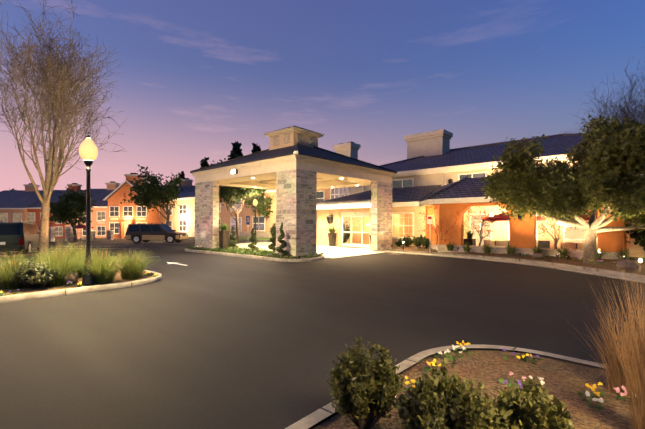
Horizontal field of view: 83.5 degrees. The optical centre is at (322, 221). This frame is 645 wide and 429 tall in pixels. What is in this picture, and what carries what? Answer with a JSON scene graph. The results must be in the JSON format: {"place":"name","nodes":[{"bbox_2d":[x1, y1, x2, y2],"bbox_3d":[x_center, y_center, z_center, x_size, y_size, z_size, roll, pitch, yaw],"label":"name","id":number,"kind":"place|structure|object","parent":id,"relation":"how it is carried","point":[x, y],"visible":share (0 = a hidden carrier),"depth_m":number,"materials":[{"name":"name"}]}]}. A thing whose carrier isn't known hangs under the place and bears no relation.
{"place":"outdoors","nodes":[
{"label":"outdoors","id":0,"kind":"place"},
{"bbox_2d":[0,238,644,428],"bbox_3d":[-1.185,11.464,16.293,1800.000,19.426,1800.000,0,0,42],"label":"ground","id":1,"kind":"structure","parent":0,"point":[204,341],"depth_m":5.95,"materials":[{"name":"grey asphalt"}]},
{"bbox_2d":[0,221,39,253],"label":"green suv","id":2,"kind":"object","parent":1,"relation":"on","point":[18,235],"visible":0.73,"depth_m":18.43,"materials":[{"name":"black paint"}]},
{"bbox_2d":[0,183,59,221],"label":"building","id":3,"kind":"structure","parent":1,"relation":"on","point":[14,204],"depth_m":60.22,"materials":[{"name":"orange paint"}]},
{"bbox_2d":[26,183,84,238],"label":"building","id":4,"kind":"structure","parent":1,"relation":"on","point":[34,212],"depth_m":58.95,"materials":[{"name":"paint"}]},
{"bbox_2d":[49,185,96,240],"bbox_3d":[-27.695,-0.848,39.517,6.149,6.235,4.461,0,0,42],"label":"tree","id":5,"kind":"object","parent":1,"relation":"on","point":[77,204],"depth_m":38.83,"materials":[{"name":"green plant"}]},
{"bbox_2d":[38,224,113,241],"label":"fence","id":6,"kind":"object","parent":1,"relation":"on","point":[69,234],"visible":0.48,"depth_m":42.29,"materials":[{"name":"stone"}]},
{"bbox_2d":[0,253,161,302],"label":"curb","id":7,"kind":"structure","parent":1,"relation":"on","point":[26,293],"depth_m":9.09,"materials":[{"name":"concrete"}]},
{"bbox_2d":[9,257,59,288],"bbox_3d":[-7.138,1.259,9.032,1.045,0.805,1.062,0,0,-4],"label":"rosemary shrub","id":8,"kind":"object","parent":7,"relation":"on","point":[31,277],"visible":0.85,"depth_m":8.80,"materials":[{"name":"green plant"}]},
{"bbox_2d":[0,0,125,263],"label":"bare tree","id":9,"kind":"object","parent":7,"relation":"on","point":[62,87],"visible":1,"depth_m":13.52,"materials":[{"name":"brown plant"}]},
{"bbox_2d":[61,270,77,284],"bbox_3d":[-6.910,1.545,9.747,0.795,0.544,0.577,0,0,42],"label":"boulder","id":10,"kind":"object","parent":7,"relation":"on","point":[74,279],"visible":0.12,"depth_m":9.59,"materials":[{"name":"grey stone"}]},
{"bbox_2d":[0,241,161,288],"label":"fountain grass","id":11,"kind":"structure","parent":7,"relation":"on","point":[74,259],"depth_m":9.53,"materials":[{"name":"green plant"}]},
{"bbox_2d":[81,132,95,285],"bbox_3d":[-6.154,-0.359,9.507,0.340,4.020,0.331,0,0,42],"label":"lamp post","id":12,"kind":"object","parent":7,"relation":"on","point":[87,279],"visible":0.85,"depth_m":9.46,"materials":[{"name":"black metal"}]},
{"bbox_2d":[79,138,97,159],"bbox_3d":[-6.154,-1.919,9.507,0.430,0.600,0.423,0,0,42],"label":"lamp globe","id":13,"kind":"object","parent":12,"relation":"attached to","point":[88,149],"visible":0.85,"depth_m":9.38,"materials":[{"name":"white glass"}]},
{"bbox_2d":[65,181,119,237],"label":"building","id":14,"kind":"structure","parent":1,"relation":"on","point":[99,218],"depth_m":57.34,"materials":[{"name":"pink paint"}]},
{"bbox_2d":[103,173,162,238],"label":"building","id":15,"kind":"structure","parent":1,"relation":"on","point":[122,216],"depth_m":50.74,"materials":[{"name":"paint"}]},
{"bbox_2d":[120,164,182,225],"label":"tree leaves","id":16,"kind":"object","parent":1,"relation":"on","point":[169,190],"depth_m":35.18,"materials":[{"name":"green plant"}]},
{"bbox_2d":[125,223,187,242],"bbox_3d":[-14.433,0.955,31.599,4.790,1.730,2.000,0,0,1],"label":"suv","id":17,"kind":"object","parent":1,"relation":"on","point":[138,233],"visible":0.98,"depth_m":30.75,"materials":[{"name":"black paint"}]},
{"bbox_2d":[160,178,194,197],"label":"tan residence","id":18,"kind":"structure","parent":1,"relation":"on","point":[187,185],"depth_m":63.02,"materials":[{"name":"grey paint"}]},
{"bbox_2d":[177,171,184,184],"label":"conifer","id":19,"kind":"object","parent":1,"relation":"on","point":[182,174],"visible":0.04,"depth_m":125.27,"materials":[{"name":"green plant"}]},
{"bbox_2d":[200,157,208,167],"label":"conifer","id":20,"kind":"object","parent":1,"relation":"on","point":[203,162],"visible":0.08,"depth_m":104.55,"materials":[{"name":"green plant"}]},
{"bbox_2d":[187,237,275,241],"bbox_3d":[-15.565,2.000,43.694,34.000,0.818,3.300,0,0,42],"label":"lawn strip","id":21,"kind":"object","parent":1,"relation":"on","point":[258,239],"visible":0.17,"depth_m":34.49,"materials":[{"name":"green plant"}]},
{"bbox_2d":[227,141,242,159],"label":"conifer","id":22,"kind":"object","parent":1,"relation":"on","point":[236,149],"visible":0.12,"depth_m":94.65,"materials":[{"name":"green plant"}]},
{"bbox_2d":[210,154,266,240],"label":"tree leaves","id":23,"kind":"object","parent":1,"relation":"on","point":[232,192],"depth_m":32.33,"materials":[{"name":"green plant"}]},
{"bbox_2d":[159,189,329,237],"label":"building","id":24,"kind":"structure","parent":1,"relation":"on","point":[182,217],"depth_m":41.32,"materials":[{"name":"beige paint"}]},
{"bbox_2d":[49,173,445,257],"bbox_3d":[-3.241,-0.758,23.294,33.960,5.181,10.538,0,0,-4],"label":"site clutter","id":25,"kind":"object","parent":1,"relation":"on","point":[429,221],"visible":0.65,"depth_m":19.41,"materials":[{"name":"white metal"}]},
{"bbox_2d":[246,216,249,224],"bbox_3d":[-6.697,0.606,32.509,0.320,2.300,0.058,0,0,1],"label":"sign","id":26,"kind":"object","parent":1,"relation":"on","point":[247,219],"visible":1,"depth_m":32.48,"materials":[{"name":"blue"}]},
{"bbox_2d":[185,247,324,261],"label":"curb","id":27,"kind":"structure","parent":1,"relation":"on","point":[260,257],"depth_m":17.15,"materials":[{"name":"concrete"}]},
{"bbox_2d":[219,222,229,248],"bbox_3d":[-5.712,0.794,21.130,1.178,1.714,1.205,0,0,42],"label":"potted plant","id":28,"kind":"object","parent":27,"relation":"on","point":[223,238],"depth_m":20.98,"materials":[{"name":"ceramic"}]},
{"bbox_2d":[228,226,238,248],"bbox_3d":[-5.078,0.920,20.550,0.650,1.463,0.602,0,0,42],"label":"topiary","id":29,"kind":"object","parent":27,"relation":"on","point":[233,241],"visible":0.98,"depth_m":20.47,"materials":[{"name":"green plant"}]},
{"bbox_2d":[247,228,258,250],"bbox_3d":[-3.746,0.974,19.558,0.641,1.355,0.611,0,0,42],"label":"topiary","id":30,"kind":"object","parent":27,"relation":"on","point":[252,240],"visible":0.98,"depth_m":19.49,"materials":[{"name":"green plant"}]},
{"bbox_2d":[185,246,323,258],"bbox_3d":[-4.140,1.581,19.777,9.911,0.285,2.416,0,0,42],"label":"planting bed","id":31,"kind":"object","parent":27,"relation":"on","point":[261,252],"visible":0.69,"depth_m":18.75,"materials":[{"name":"green plant"}]},
{"bbox_2d":[268,227,275,251],"bbox_3d":[-2.481,0.952,18.350,0.628,1.399,0.620,0,0,42],"label":"topiary","id":32,"kind":"object","parent":27,"relation":"on","point":[272,246],"visible":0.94,"depth_m":18.29,"materials":[{"name":"green plant"}]},
{"bbox_2d":[275,222,288,257],"bbox_3d":[-1.825,0.820,16.382,0.640,1.662,0.611,0,0,42],"label":"topiary","id":33,"kind":"object","parent":27,"relation":"on","point":[279,249],"visible":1,"depth_m":16.32,"materials":[{"name":"green plant"}]},
{"bbox_2d":[190,126,396,258],"bbox_3d":[-1.755,-2.154,22.360,9.435,7.630,8.755,0,0,42],"label":"porte cochere","id":34,"kind":"object","parent":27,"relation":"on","point":[305,176],"visible":0.98,"depth_m":20.26,"materials":[{"name":"stone"}]},
{"bbox_2d":[231,151,342,187],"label":"canopy fittings","id":35,"kind":"object","parent":34,"relation":"on","point":[235,171],"visible":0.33,"depth_m":19.19,"materials":[{"name":"metal"}]},
{"bbox_2d":[254,198,256,239],"bbox_3d":[-6.139,-0.254,33.008,0.340,4.020,0.332,0,0,42],"label":"lamp post","id":36,"kind":"object","parent":1,"relation":"on","point":[255,221],"visible":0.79,"depth_m":32.97,"materials":[{"name":"black metal"}]},
{"bbox_2d":[251,143,260,152],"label":"conifer","id":37,"kind":"object","parent":1,"relation":"on","point":[256,148],"visible":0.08,"depth_m":99.48,"materials":[{"name":"green plant"}]},
{"bbox_2d":[243,189,273,218],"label":"tree leaves","id":38,"kind":"object","parent":1,"relation":"on","point":[263,210],"depth_m":36.73,"materials":[{"name":"green plant"}]},
{"bbox_2d":[154,240,389,265],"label":"pads and markings","id":39,"kind":"object","parent":1,"relation":"on","point":[336,251],"visible":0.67,"depth_m":22.09,"materials":[{"name":"concrete"}]},
{"bbox_2d":[270,223,275,239],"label":"cone shrub","id":40,"kind":"object","parent":1,"relation":"on","point":[274,229],"visible":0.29,"depth_m":30.95,"materials":[{"name":"green plant"}]},
{"bbox_2d":[327,228,336,245],"bbox_3d":[0.691,0.969,26.071,1.131,1.541,1.148,0,0,42],"label":"potted plant","id":41,"kind":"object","parent":1,"relation":"on","point":[332,237],"depth_m":25.95,"materials":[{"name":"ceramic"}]},
{"bbox_2d":[417,204,472,244],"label":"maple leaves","id":42,"kind":"object","parent":1,"relation":"on","point":[441,222],"depth_m":18.92,"materials":[{"name":"plant"}]},
{"bbox_2d":[285,344,643,428],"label":"bed","id":43,"kind":"object","parent":1,"relation":"on","point":[566,379],"visible":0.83,"depth_m":3.80,"materials":[{"name":"brown soil"}]},
{"bbox_2d":[327,336,403,428],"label":"shrub","id":44,"kind":"object","parent":43,"relation":"on","point":[361,390],"visible":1,"depth_m":2.82,"materials":[{"name":"green plant"}]},
{"bbox_2d":[415,363,462,395],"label":"flowers","id":45,"kind":"object","parent":43,"relation":"on","point":[434,371],"visible":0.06,"depth_m":3.12,"materials":[{"name":"green plant"}]},
{"bbox_2d":[394,358,514,428],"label":"shrub","id":46,"kind":"object","parent":43,"relation":"on","point":[443,406],"visible":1,"depth_m":2.37,"materials":[{"name":"green plant"}]},
{"bbox_2d":[492,379,574,428],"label":"shrub","id":47,"kind":"object","parent":43,"relation":"on","point":[528,406],"visible":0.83,"depth_m":2.50,"materials":[{"name":"green plant"}]},
{"bbox_2d":[567,253,644,428],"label":"dry grass","id":48,"kind":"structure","parent":43,"relation":"on","point":[629,375],"depth_m":2.88,"materials":[{"name":"brown plant"}]},
{"bbox_2d":[317,129,644,259],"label":"hotel","id":49,"kind":"structure","parent":1,"relation":"on","point":[422,169],"depth_m":23.07,"materials":[{"name":"beige paint"}]},
{"bbox_2d":[343,220,350,242],"bbox_3d":[1.488,0.817,26.716,1.322,1.881,0.888,0,0,12],"label":"potted plant","id":50,"kind":"object","parent":49,"relation":"on","point":[346,235],"depth_m":26.59,"materials":[{"name":"green plant"}]},
{"bbox_2d":[467,206,500,245],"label":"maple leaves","id":51,"kind":"object","parent":1,"relation":"on","point":[488,231],"depth_m":18.91,"materials":[{"name":"plant"}]},
{"bbox_2d":[385,246,644,282],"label":"bed","id":52,"kind":"object","parent":1,"relation":"on","point":[596,269],"visible":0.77,"depth_m":14.57,"materials":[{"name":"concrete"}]},
{"bbox_2d":[0,246,635,409],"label":"pansies","id":53,"kind":"object","parent":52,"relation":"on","point":[586,392],"visible":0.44,"depth_m":3.89,"materials":[{"name":"yellow plant"}]},
{"bbox_2d":[395,238,401,246],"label":"shrub","id":54,"kind":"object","parent":52,"relation":"on","point":[399,243],"depth_m":22.27,"materials":[{"name":"green plant"}]},
{"bbox_2d":[402,236,411,246],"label":"shrub","id":55,"kind":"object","parent":52,"relation":"on","point":[407,241],"depth_m":21.86,"materials":[{"name":"green plant"}]},
{"bbox_2d":[412,234,422,247],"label":"shrub","id":56,"kind":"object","parent":52,"relation":"on","point":[416,241],"depth_m":21.15,"materials":[{"name":"green plant"}]},
{"bbox_2d":[421,236,431,248],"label":"shrub","id":57,"kind":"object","parent":52,"relation":"on","point":[425,242],"depth_m":20.25,"materials":[{"name":"green plant"}]},
{"bbox_2d":[532,253,544,258],"bbox_3d":[9.006,1.417,15.068,0.384,0.268,0.376,0,0,0],"label":"boulder","id":58,"kind":"object","parent":52,"relation":"on","point":[538,255],"visible":1,"depth_m":14.97,"materials":[{"name":"grey stone"}]},
{"bbox_2d":[445,241,644,262],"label":"plants","id":59,"kind":"object","parent":52,"relation":"on","point":[488,249],"visible":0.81,"depth_m":15.64,"materials":[{"name":"green plant"}]},
{"bbox_2d":[616,260,639,270],"bbox_3d":[9.840,1.407,11.649,0.578,0.385,0.559,0,0,42],"label":"boulder","id":60,"kind":"object","parent":52,"relation":"on","point":[631,266],"visible":0.92,"depth_m":11.52,"materials":[{"name":"grey stone"}]},
{"bbox_2d":[464,210,597,249],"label":"patio furnishings","id":61,"kind":"object","parent":1,"relation":"on","point":[539,243],"visible":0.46,"depth_m":19.22,"materials":[{"name":"fabric"}]},
{"bbox_2d":[536,216,575,248],"bbox_3d":[10.457,0.238,16.457,1.902,2.744,1.371,0,0,42],"label":"bare tree","id":62,"kind":"object","parent":1,"relation":"on","point":[556,242],"depth_m":16.54,"materials":[{"name":"brown plant"}]},
{"bbox_2d":[480,113,644,263],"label":"tree","id":63,"kind":"object","parent":1,"relation":"on","point":[534,190],"depth_m":12.67,"materials":[{"name":"green plant"}]},
{"bbox_2d":[560,57,644,133],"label":"bare tree","id":64,"kind":"object","parent":1,"relation":"on","point":[640,115],"visible":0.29,"depth_m":28.93,"materials":[{"name":"brown plant"}]},
{"bbox_2d":[625,221,644,249],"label":"tree","id":65,"kind":"object","parent":1,"relation":"on","point":[634,234],"visible":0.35,"depth_m":14.87,"materials":[{"name":"green plant"}]},
{"bbox_2d":[634,233,644,250],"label":"shrub","id":66,"kind":"object","parent":1,"relation":"on","point":[642,243],"visible":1,"depth_m":14.21,"materials":[{"name":"green plant"}]},
{"bbox_2d":[0,0,644,191],"label":"sky","id":67,"kind":"structure","parent":0,"point":[194,79],"materials":[{"name":"blue"}]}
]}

